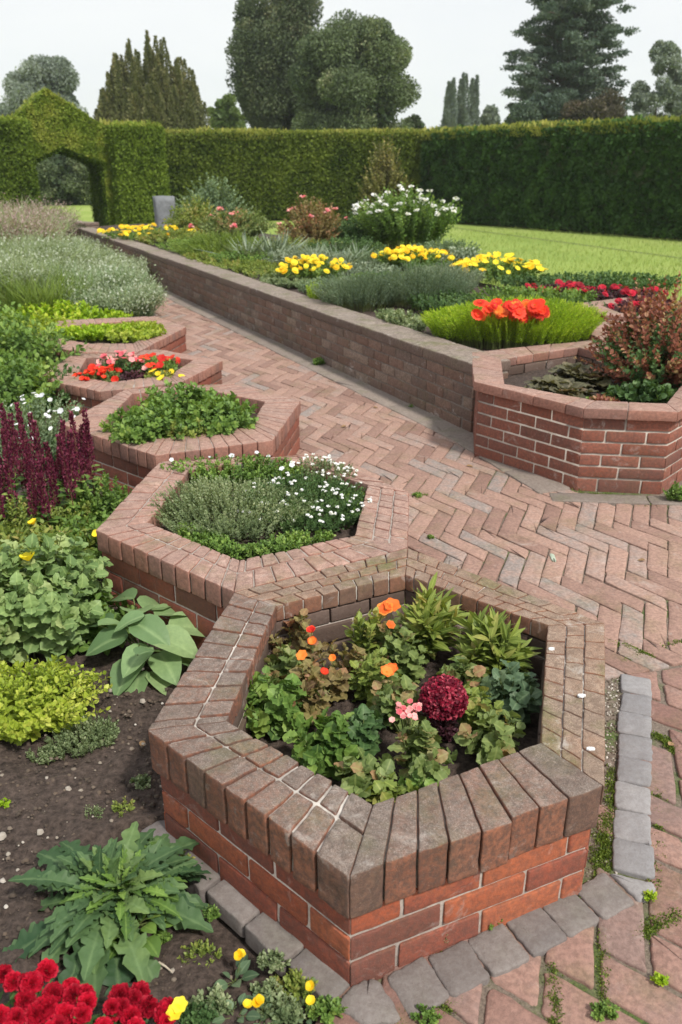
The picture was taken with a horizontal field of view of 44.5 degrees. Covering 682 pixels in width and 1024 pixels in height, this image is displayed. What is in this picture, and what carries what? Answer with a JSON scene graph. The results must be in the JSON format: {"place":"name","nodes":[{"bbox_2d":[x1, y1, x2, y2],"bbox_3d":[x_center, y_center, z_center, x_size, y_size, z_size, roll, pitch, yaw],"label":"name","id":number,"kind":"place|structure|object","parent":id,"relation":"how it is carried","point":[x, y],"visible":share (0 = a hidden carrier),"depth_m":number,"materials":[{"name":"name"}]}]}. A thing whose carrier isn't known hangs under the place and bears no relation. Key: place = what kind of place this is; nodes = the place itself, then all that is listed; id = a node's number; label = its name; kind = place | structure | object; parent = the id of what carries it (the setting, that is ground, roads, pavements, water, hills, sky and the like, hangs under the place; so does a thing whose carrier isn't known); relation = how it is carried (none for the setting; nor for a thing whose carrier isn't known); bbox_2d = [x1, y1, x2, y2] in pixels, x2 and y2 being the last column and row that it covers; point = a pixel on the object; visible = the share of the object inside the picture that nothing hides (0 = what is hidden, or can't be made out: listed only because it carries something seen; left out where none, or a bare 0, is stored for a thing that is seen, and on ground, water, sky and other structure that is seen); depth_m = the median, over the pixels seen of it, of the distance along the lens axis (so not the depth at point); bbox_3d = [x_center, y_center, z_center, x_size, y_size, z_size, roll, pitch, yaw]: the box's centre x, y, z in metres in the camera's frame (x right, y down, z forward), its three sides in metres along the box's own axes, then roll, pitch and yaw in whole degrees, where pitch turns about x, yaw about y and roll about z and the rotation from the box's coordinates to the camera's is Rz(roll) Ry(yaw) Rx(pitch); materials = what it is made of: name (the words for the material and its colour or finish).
{"place":"outdoors","nodes":[
{"label":"outdoors","id":0,"kind":"place"},
{"bbox_2d":[0,259,105,318],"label":"ornamental grass","id":1,"kind":"object","parent":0,"point":[50,294],"depth_m":9.01,"materials":[{"name":"green plant"}]},
{"bbox_2d":[0,242,352,1023],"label":"soil bed","id":2,"kind":"object","parent":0,"point":[126,762],"visible":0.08,"depth_m":2.20,"materials":[{"name":"brown soil"}]},
{"bbox_2d":[0,349,62,415],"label":"plant","id":3,"kind":"object","parent":2,"relation":"on","point":[15,375],"visible":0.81,"depth_m":5.64,"materials":[{"name":"green plant"}]},
{"bbox_2d":[0,193,80,244],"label":"ornamental grass","id":4,"kind":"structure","parent":2,"relation":"on","point":[17,222],"depth_m":13.82,"materials":[{"name":"beige plant"}]},
{"bbox_2d":[0,242,86,318],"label":"ornamental grass","id":5,"kind":"object","parent":2,"relation":"on","point":[9,263],"depth_m":9.37,"materials":[{"name":"plant"}]},
{"bbox_2d":[0,301,90,368],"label":"plant","id":6,"kind":"object","parent":2,"relation":"on","point":[20,337],"visible":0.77,"depth_m":6.43,"materials":[{"name":"green plant"}]},
{"bbox_2d":[0,392,93,469],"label":"plant","id":7,"kind":"object","parent":2,"relation":"on","point":[46,429],"visible":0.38,"depth_m":4.83,"materials":[{"name":"green plant"}]},
{"bbox_2d":[0,518,98,556],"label":"plant","id":8,"kind":"object","parent":2,"relation":"on","point":[20,535],"visible":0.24,"depth_m":3.45,"materials":[{"name":"yellow plant"}]},
{"bbox_2d":[0,402,103,538],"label":"flower spike","id":9,"kind":"object","parent":2,"relation":"on","point":[30,478],"visible":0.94,"depth_m":3.74,"materials":[{"name":"purple plant"}]},
{"bbox_2d":[0,654,112,745],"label":"shrub","id":10,"kind":"object","parent":2,"relation":"on","point":[36,701],"visible":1,"depth_m":2.50,"materials":[{"name":"green plant"}]},
{"bbox_2d":[0,532,113,663],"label":"plant","id":11,"kind":"object","parent":2,"relation":"on","point":[48,608],"visible":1,"depth_m":2.84,"materials":[{"name":"green plant"}]},
{"bbox_2d":[0,225,116,264],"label":"ornamental grass","id":12,"kind":"object","parent":2,"relation":"on","point":[48,243],"depth_m":11.65,"materials":[{"name":"plant"}]},
{"bbox_2d":[0,298,133,322],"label":"plant","id":13,"kind":"object","parent":2,"relation":"on","point":[68,311],"visible":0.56,"depth_m":8.80,"materials":[{"name":"green plant"}]},
{"bbox_2d":[43,714,119,758],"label":"plant","id":14,"kind":"object","parent":2,"relation":"on","point":[107,732],"visible":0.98,"depth_m":2.47,"materials":[{"name":"green plant"}]},
{"bbox_2d":[17,255,161,299],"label":"ornamental grass","id":15,"kind":"object","parent":2,"relation":"on","point":[118,274],"depth_m":9.52,"materials":[{"name":"plant"}]},
{"bbox_2d":[0,958,187,1023],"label":"pompom flower","id":16,"kind":"object","parent":2,"relation":"on","point":[135,1003],"visible":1,"depth_m":1.54,"materials":[{"name":"red plant"}]},
{"bbox_2d":[73,470,127,520],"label":"plant","id":17,"kind":"object","parent":2,"relation":"on","point":[87,494],"visible":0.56,"depth_m":3.91,"materials":[{"name":"green plant"}]},
{"bbox_2d":[65,585,136,656],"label":"plant","id":18,"kind":"object","parent":2,"relation":"on","point":[119,614],"visible":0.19,"depth_m":2.96,"materials":[{"name":"green plant"}]},
{"bbox_2d":[2,821,213,1008],"bbox_3d":[-0.521,0.862,1.901,0.478,0.217,0.525,0,22,0],"label":"leafy plant","id":19,"kind":"object","parent":2,"relation":"on","point":[113,885],"visible":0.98,"depth_m":1.84,"materials":[{"name":"green plant"}]},
{"bbox_2d":[49,270,172,316],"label":"ornamental grass","id":20,"kind":"object","parent":2,"relation":"on","point":[140,300],"depth_m":9.14,"materials":[{"name":"plant"}]},
{"bbox_2d":[86,588,204,695],"bbox_3d":[-0.670,0.429,2.884,0.442,0.229,0.526,0,22,0],"label":"broad leaved plant","id":21,"kind":"object","parent":2,"relation":"on","point":[173,640],"visible":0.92,"depth_m":2.78,"materials":[{"name":"green plant"}]},
{"bbox_2d":[257,991,305,1023],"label":"weed","id":22,"kind":"object","parent":2,"relation":"on","point":[281,1011],"visible":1,"depth_m":1.68,"materials":[{"name":"green plant"}]},
{"bbox_2d":[0,0,681,128],"label":"sky","id":23,"kind":"structure","parent":0,"point":[448,38],"materials":[{"name":"white"}]},
{"bbox_2d":[96,224,588,350],"bbox_3d":[-0.025,-3.104,11.229,3.548,0.521,18.616,-11,25,-24],"label":"raised soil bed","id":24,"kind":"object","parent":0,"point":[414,311],"visible":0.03,"depth_m":8.54,"materials":[{"name":"brown soil"}]},
{"bbox_2d":[161,193,223,230],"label":"shrub","id":25,"kind":"object","parent":24,"relation":"on","point":[187,217],"visible":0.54,"depth_m":15.21,"materials":[{"name":"green plant"}]},
{"bbox_2d":[175,172,252,216],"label":"shrub","id":26,"kind":"object","parent":24,"relation":"on","point":[211,190],"visible":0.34,"depth_m":16.02,"materials":[{"name":"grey plant"}]},
{"bbox_2d":[165,229,268,254],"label":"plant","id":27,"kind":"object","parent":24,"relation":"on","point":[205,242],"visible":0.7,"depth_m":11.89,"materials":[{"name":"green plant"}]},
{"bbox_2d":[185,207,276,238],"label":"shrub","id":28,"kind":"object","parent":24,"relation":"on","point":[243,222],"visible":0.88,"depth_m":14.63,"materials":[{"name":"green plant"}]},
{"bbox_2d":[275,192,346,247],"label":"shrub","id":29,"kind":"object","parent":24,"relation":"on","point":[318,219],"visible":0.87,"depth_m":13.12,"materials":[{"name":"pink plant"}]},
{"bbox_2d":[275,254,351,279],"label":"yellow flower clump","id":30,"kind":"object","parent":24,"relation":"on","point":[311,266],"visible":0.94,"depth_m":9.14,"materials":[{"name":"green plant"}]},
{"bbox_2d":[308,269,406,311],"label":"lavender","id":31,"kind":"object","parent":24,"relation":"on","point":[360,292],"visible":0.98,"depth_m":7.52,"materials":[{"name":"green plant"}]},
{"bbox_2d":[350,182,462,253],"bbox_3d":[0.999,-4.458,12.608,1.718,1.011,1.322,0,22,0],"label":"flowering bush","id":32,"kind":"object","parent":24,"relation":"on","point":[390,223],"visible":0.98,"depth_m":12.41,"materials":[{"name":"green plant"}]},
{"bbox_2d":[371,245,454,270],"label":"yellow flower clump","id":33,"kind":"object","parent":24,"relation":"on","point":[398,257],"visible":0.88,"depth_m":10.37,"materials":[{"name":"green plant"}]},
{"bbox_2d":[368,260,478,309],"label":"lavender","id":34,"kind":"object","parent":24,"relation":"on","point":[414,280],"visible":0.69,"depth_m":7.58,"materials":[{"name":"green plant"}]},
{"bbox_2d":[407,288,484,312],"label":"plant","id":35,"kind":"object","parent":24,"relation":"on","point":[427,303],"visible":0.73,"depth_m":7.30,"materials":[{"name":"green plant"}]},
{"bbox_2d":[451,251,546,286],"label":"yellow flower clump","id":36,"kind":"object","parent":24,"relation":"on","point":[494,267],"visible":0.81,"depth_m":9.14,"materials":[{"name":"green plant"}]},
{"bbox_2d":[420,293,607,349],"bbox_3d":[1.269,-1.444,6.189,1.384,0.353,0.973,0,22,0],"label":"mound plant","id":37,"kind":"object","parent":24,"relation":"on","point":[564,322],"visible":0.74,"depth_m":5.96,"materials":[{"name":"green plant"}]},
{"bbox_2d":[471,298,549,334],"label":"scarlet flowers","id":38,"kind":"object","parent":37,"relation":"in","point":[537,309],"visible":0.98,"depth_m":5.76,"materials":[{"name":"red plant"}]},
{"bbox_2d":[471,284,597,301],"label":"plant","id":39,"kind":"object","parent":24,"relation":"on","point":[514,292],"visible":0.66,"depth_m":7.65,"materials":[{"name":"green plant"}]},
{"bbox_2d":[495,269,681,291],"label":"plant","id":40,"kind":"object","parent":24,"relation":"on","point":[606,278],"visible":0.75,"depth_m":8.52,"materials":[{"name":"green plant"}]},
{"bbox_2d":[40,195,681,300],"bbox_3d":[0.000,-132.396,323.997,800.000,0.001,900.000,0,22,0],"label":"lawn","id":41,"kind":"structure","parent":0,"point":[86,213],"depth_m":18.91,"materials":[{"name":"green plant"}]},
{"bbox_2d":[0,113,41,211],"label":"topiary pillar","id":42,"kind":"structure","parent":41,"relation":"on","point":[18,176],"depth_m":20.23,"materials":[{"name":"green plant"}]},
{"bbox_2d":[0,54,88,114],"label":"tree","id":43,"kind":"object","parent":41,"relation":"on","point":[54,74],"visible":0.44,"depth_m":61.16,"materials":[{"name":"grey plant"}]},
{"bbox_2d":[7,87,115,225],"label":"topiary arch","id":44,"kind":"structure","parent":41,"relation":"on","point":[59,125],"depth_m":21.15,"materials":[{"name":"green plant"}]},
{"bbox_2d":[35,154,91,205],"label":"bush","id":45,"kind":"object","parent":41,"relation":"on","point":[63,178],"visible":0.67,"depth_m":38.19,"materials":[{"name":"green plant"}]},
{"bbox_2d":[99,117,170,224],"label":"topiary pillar","id":46,"kind":"structure","parent":41,"relation":"on","point":[138,163],"depth_m":21.65,"materials":[{"name":"green plant"}]},
{"bbox_2d":[92,30,210,129],"bbox_3d":[-9.155,-19.136,40.698,7.075,7.687,5.902,0,22,0],"label":"conifer tree","id":47,"kind":"object","parent":41,"relation":"on","point":[154,88],"visible":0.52,"depth_m":39.26,"materials":[{"name":"green plant"}]},
{"bbox_2d":[207,93,246,128],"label":"tree","id":48,"kind":"object","parent":41,"relation":"on","point":[225,113],"visible":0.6,"depth_m":55.64,"materials":[{"name":"green plant"}]},
{"bbox_2d":[224,0,323,130],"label":"tree","id":49,"kind":"object","parent":41,"relation":"on","point":[266,36],"visible":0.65,"depth_m":44.55,"materials":[{"name":"green plant"}]},
{"bbox_2d":[163,125,423,219],"bbox_3d":[-1.479,-11.467,28.168,10.057,2.937,2.353,0,22,0],"label":"hedge","id":50,"kind":"object","parent":41,"relation":"on","point":[270,173],"visible":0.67,"depth_m":27.18,"materials":[{"name":"green plant"}]},
{"bbox_2d":[78,227,510,431],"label":"retaining wall","id":51,"kind":"structure","parent":41,"relation":"on","point":[428,373],"depth_m":7.01,"materials":[{"name":"brick"}]},
{"bbox_2d":[286,8,421,130],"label":"tree","id":52,"kind":"object","parent":41,"relation":"on","point":[342,74],"visible":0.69,"depth_m":40.61,"materials":[{"name":"green plant"}]},
{"bbox_2d":[356,134,413,207],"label":"golden shrub","id":53,"kind":"object","parent":41,"relation":"on","point":[382,173],"visible":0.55,"depth_m":25.98,"materials":[{"name":"green plant"}]},
{"bbox_2d":[509,91,569,122],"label":"tree","id":54,"kind":"object","parent":41,"relation":"on","point":[537,105],"visible":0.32,"depth_m":44.53,"materials":[{"name":"green plant"}]},
{"bbox_2d":[417,113,681,239],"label":"hedge","id":55,"kind":"object","parent":41,"relation":"on","point":[617,176],"visible":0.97,"depth_m":22.62,"materials":[{"name":"green plant"}]},
{"bbox_2d":[499,0,640,124],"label":"cedar tree","id":56,"kind":"object","parent":41,"relation":"on","point":[571,42],"visible":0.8,"depth_m":47.42,"materials":[{"name":"green plant"}]},
{"bbox_2d":[557,89,627,121],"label":"tree","id":57,"kind":"object","parent":41,"relation":"on","point":[604,106],"visible":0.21,"depth_m":42.63,"materials":[{"name":"brown plant"}]},
{"bbox_2d":[628,39,681,116],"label":"tree","id":58,"kind":"object","parent":41,"relation":"on","point":[665,55],"visible":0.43,"depth_m":44.12,"materials":[{"name":"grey plant"}]},
{"bbox_2d":[149,295,681,679],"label":"path","id":59,"kind":"structure","parent":0,"point":[335,407],"depth_m":4.11,"materials":[{"name":"brick"}]},
{"bbox_2d":[43,316,186,368],"bbox_3d":[-2.095,-1.502,7.571,1.295,0.265,1.775,0,22,0],"label":"brick planter","id":60,"kind":"object","parent":59,"relation":"on","point":[173,339],"visible":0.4,"depth_m":7.37,"materials":[{"name":"brick"}]},
{"bbox_2d":[40,322,155,342],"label":"plant","id":61,"kind":"object","parent":60,"relation":"in","point":[92,332],"visible":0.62,"depth_m":7.34,"materials":[{"name":"green plant"}]},
{"bbox_2d":[104,320,167,343],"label":"plant","id":62,"kind":"object","parent":60,"relation":"on","point":[134,335],"visible":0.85,"depth_m":7.30,"materials":[{"name":"green plant"}]},
{"bbox_2d":[40,349,222,413],"bbox_3d":[-1.542,-0.960,6.275,1.244,0.254,1.389,0,22,0],"label":"brick planter","id":63,"kind":"object","parent":59,"relation":"on","point":[193,369],"visible":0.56,"depth_m":5.96,"materials":[{"name":"brick"}]},
{"bbox_2d":[65,384,300,493],"bbox_3d":[-0.884,-0.400,4.806,1.281,0.344,1.461,0,22,0],"label":"brick planter","id":64,"kind":"object","parent":59,"relation":"on","point":[275,432],"visible":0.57,"depth_m":4.39,"materials":[{"name":"brick"}]},
{"bbox_2d":[99,398,201,444],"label":"plant","id":65,"kind":"object","parent":64,"relation":"in","point":[138,425],"visible":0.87,"depth_m":4.33,"materials":[{"name":"green plant"}]},
{"bbox_2d":[136,379,223,410],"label":"plant","id":66,"kind":"object","parent":64,"relation":"in","point":[190,393],"visible":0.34,"depth_m":4.76,"materials":[{"name":"green plant"}]},
{"bbox_2d":[177,389,258,436],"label":"plant","id":67,"kind":"object","parent":64,"relation":"in","point":[228,414],"visible":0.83,"depth_m":4.50,"materials":[{"name":"green plant"}]},
{"bbox_2d":[96,454,408,648],"bbox_3d":[-0.321,0.162,3.409,1.218,0.375,1.387,0,22,0],"label":"brick planter","id":68,"kind":"object","parent":59,"relation":"on","point":[148,555],"visible":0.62,"depth_m":3.04,"materials":[{"name":"brick"}]},
{"bbox_2d":[174,522,247,561],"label":"plant","id":69,"kind":"object","parent":68,"relation":"on","point":[224,545],"visible":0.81,"depth_m":3.10,"materials":[{"name":"green plant"}]},
{"bbox_2d":[147,474,317,543],"bbox_3d":[-0.451,-0.030,3.406,0.715,0.170,0.612,0,22,0],"label":"plant","id":70,"kind":"object","parent":68,"relation":"on","point":[199,501],"visible":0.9,"depth_m":3.34,"materials":[{"name":"green plant"}]},
{"bbox_2d":[160,451,304,488],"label":"plant","id":71,"kind":"object","parent":68,"relation":"on","point":[252,469],"visible":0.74,"depth_m":3.80,"materials":[{"name":"green plant"}]},
{"bbox_2d":[235,528,335,560],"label":"plant","id":72,"kind":"object","parent":68,"relation":"in","point":[276,545],"visible":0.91,"depth_m":3.11,"materials":[{"name":"green plant"}]},
{"bbox_2d":[237,470,371,534],"bbox_3d":[-0.151,-0.045,3.485,0.584,0.137,0.603,0,22,0],"label":"plant","id":73,"kind":"object","parent":68,"relation":"on","point":[324,493],"visible":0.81,"depth_m":3.42,"materials":[{"name":"green plant"}]},
{"bbox_2d":[315,667,681,1023],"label":"path","id":74,"kind":"structure","parent":0,"point":[643,998],"depth_m":1.82,"materials":[{"name":"brick"}]},
{"bbox_2d":[316,395,681,1023],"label":"path base","id":75,"kind":"object","parent":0,"point":[663,730],"visible":0.08,"depth_m":2.28,"materials":[{"name":"grey concrete"}]},
{"bbox_2d":[148,549,604,986],"bbox_3d":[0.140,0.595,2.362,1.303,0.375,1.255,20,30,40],"label":"brick planter","id":76,"kind":"object","parent":75,"relation":"on","point":[351,889],"visible":0.84,"depth_m":1.89,"materials":[{"name":"brick"}]},
{"bbox_2d":[243,666,330,739],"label":"plant","id":77,"kind":"object","parent":76,"relation":"on","point":[273,712],"visible":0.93,"depth_m":2.28,"materials":[{"name":"green plant"}]},
{"bbox_2d":[268,608,328,666],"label":"plant","id":78,"kind":"object","parent":76,"relation":"on","point":[300,623],"visible":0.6,"depth_m":2.58,"materials":[{"name":"brown plant"}]},
{"bbox_2d":[278,657,342,724],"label":"plant","id":79,"kind":"object","parent":76,"relation":"on","point":[307,671],"visible":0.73,"depth_m":2.33,"materials":[{"name":"brown plant"}]},
{"bbox_2d":[282,706,358,780],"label":"plant","id":80,"kind":"object","parent":76,"relation":"on","point":[321,750],"visible":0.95,"depth_m":2.15,"materials":[{"name":"green plant"}]},
{"bbox_2d":[303,638,366,699],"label":"plant","id":81,"kind":"object","parent":76,"relation":"on","point":[340,677],"visible":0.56,"depth_m":2.44,"materials":[{"name":"brown plant"}]},
{"bbox_2d":[334,747,397,800],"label":"plant","id":82,"kind":"object","parent":76,"relation":"on","point":[359,777],"visible":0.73,"depth_m":2.02,"materials":[{"name":"green plant"}]},
{"bbox_2d":[346,703,386,760],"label":"plant","id":83,"kind":"object","parent":76,"relation":"on","point":[365,724],"visible":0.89,"depth_m":2.19,"materials":[{"name":"green plant"}]},
{"bbox_2d":[342,607,391,657],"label":"plant","id":84,"kind":"object","parent":76,"relation":"on","point":[365,638],"visible":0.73,"depth_m":2.59,"materials":[{"name":"green plant"}]},
{"bbox_2d":[345,647,401,707],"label":"plant","id":85,"kind":"object","parent":76,"relation":"on","point":[361,681],"visible":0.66,"depth_m":2.40,"materials":[{"name":"green plant"}]},
{"bbox_2d":[368,673,425,734],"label":"plant","id":86,"kind":"object","parent":76,"relation":"on","point":[386,697],"visible":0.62,"depth_m":2.30,"materials":[{"name":"green plant"}]},
{"bbox_2d":[383,629,432,683],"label":"plant","id":87,"kind":"object","parent":76,"relation":"on","point":[407,659],"visible":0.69,"depth_m":2.50,"materials":[{"name":"green plant"}]},
{"bbox_2d":[387,718,457,785],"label":"plant","id":88,"kind":"object","parent":76,"relation":"on","point":[426,754],"visible":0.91,"depth_m":2.08,"materials":[{"name":"green plant"}]},
{"bbox_2d":[396,571,468,660],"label":"plant","id":89,"kind":"object","parent":76,"relation":"on","point":[429,618],"visible":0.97,"depth_m":2.60,"materials":[{"name":"green plant"}]},
{"bbox_2d":[417,673,468,741],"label":"flower","id":90,"kind":"object","parent":76,"relation":"on","point":[443,713],"visible":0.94,"depth_m":2.22,"materials":[{"name":"red plant"}]},
{"bbox_2d":[436,655,488,688],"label":"plant","id":91,"kind":"object","parent":76,"relation":"on","point":[462,670],"visible":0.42,"depth_m":2.41,"materials":[{"name":"green plant"}]},
{"bbox_2d":[453,703,525,768],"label":"plant","id":92,"kind":"object","parent":76,"relation":"on","point":[489,739],"visible":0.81,"depth_m":2.16,"materials":[{"name":"green plant"}]},
{"bbox_2d":[449,603,542,676],"bbox_3d":[0.443,0.412,2.499,0.237,0.250,0.287,-18,29,-37],"label":"plant","id":93,"kind":"object","parent":76,"relation":"on","point":[492,641],"visible":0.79,"depth_m":2.48,"materials":[{"name":"green plant"}]},
{"bbox_2d":[480,659,542,723],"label":"plant","id":94,"kind":"object","parent":76,"relation":"on","point":[512,687],"visible":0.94,"depth_m":2.33,"materials":[{"name":"green plant"}]},
{"bbox_2d":[141,820,633,1023],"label":"sett border","id":95,"kind":"object","parent":75,"relation":"on","point":[457,969],"visible":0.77,"depth_m":1.84,"materials":[{"name":"grey stone"}]},
{"bbox_2d":[159,287,681,505],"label":"kerb strip","id":96,"kind":"object","parent":75,"relation":"on","point":[463,438],"visible":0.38,"depth_m":5.75,"materials":[{"name":"grey concrete"}]},
{"bbox_2d":[396,488,681,1023],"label":"moss","id":97,"kind":"object","parent":75,"relation":"on","point":[605,851],"visible":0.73,"depth_m":2.08,"materials":[{"name":"green plant"}]},
{"bbox_2d":[472,340,681,494],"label":"brick planter","id":98,"kind":"object","parent":75,"relation":"on","point":[577,443],"visible":0.77,"depth_m":4.48,"materials":[{"name":"brick"}]},
{"bbox_2d":[523,374,597,398],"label":"plant","id":99,"kind":"object","parent":98,"relation":"on","point":[557,385],"visible":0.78,"depth_m":4.75,"materials":[{"name":"green plant"}]},
{"bbox_2d":[542,362,616,389],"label":"plant","id":100,"kind":"object","parent":98,"relation":"on","point":[579,372],"visible":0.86,"depth_m":5.06,"materials":[{"name":"green plant"}]},
{"bbox_2d":[573,271,681,388],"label":"red leaved shrub","id":101,"kind":"object","parent":98,"relation":"on","point":[647,344],"visible":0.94,"depth_m":4.82,"materials":[{"name":"brown plant"}]},
{"bbox_2d":[601,378,677,403],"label":"plant","id":102,"kind":"object","parent":98,"relation":"in","point":[646,391],"visible":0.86,"depth_m":4.65,"materials":[{"name":"green plant"}]},
{"bbox_2d":[610,674,655,902],"bbox_3d":[0.844,0.751,2.403,0.106,0.054,0.990,7,24,17],"label":"sett edging","id":103,"kind":"object","parent":75,"relation":"on","point":[633,851],"visible":0.94,"depth_m":2.30,"materials":[{"name":"grey stone"}]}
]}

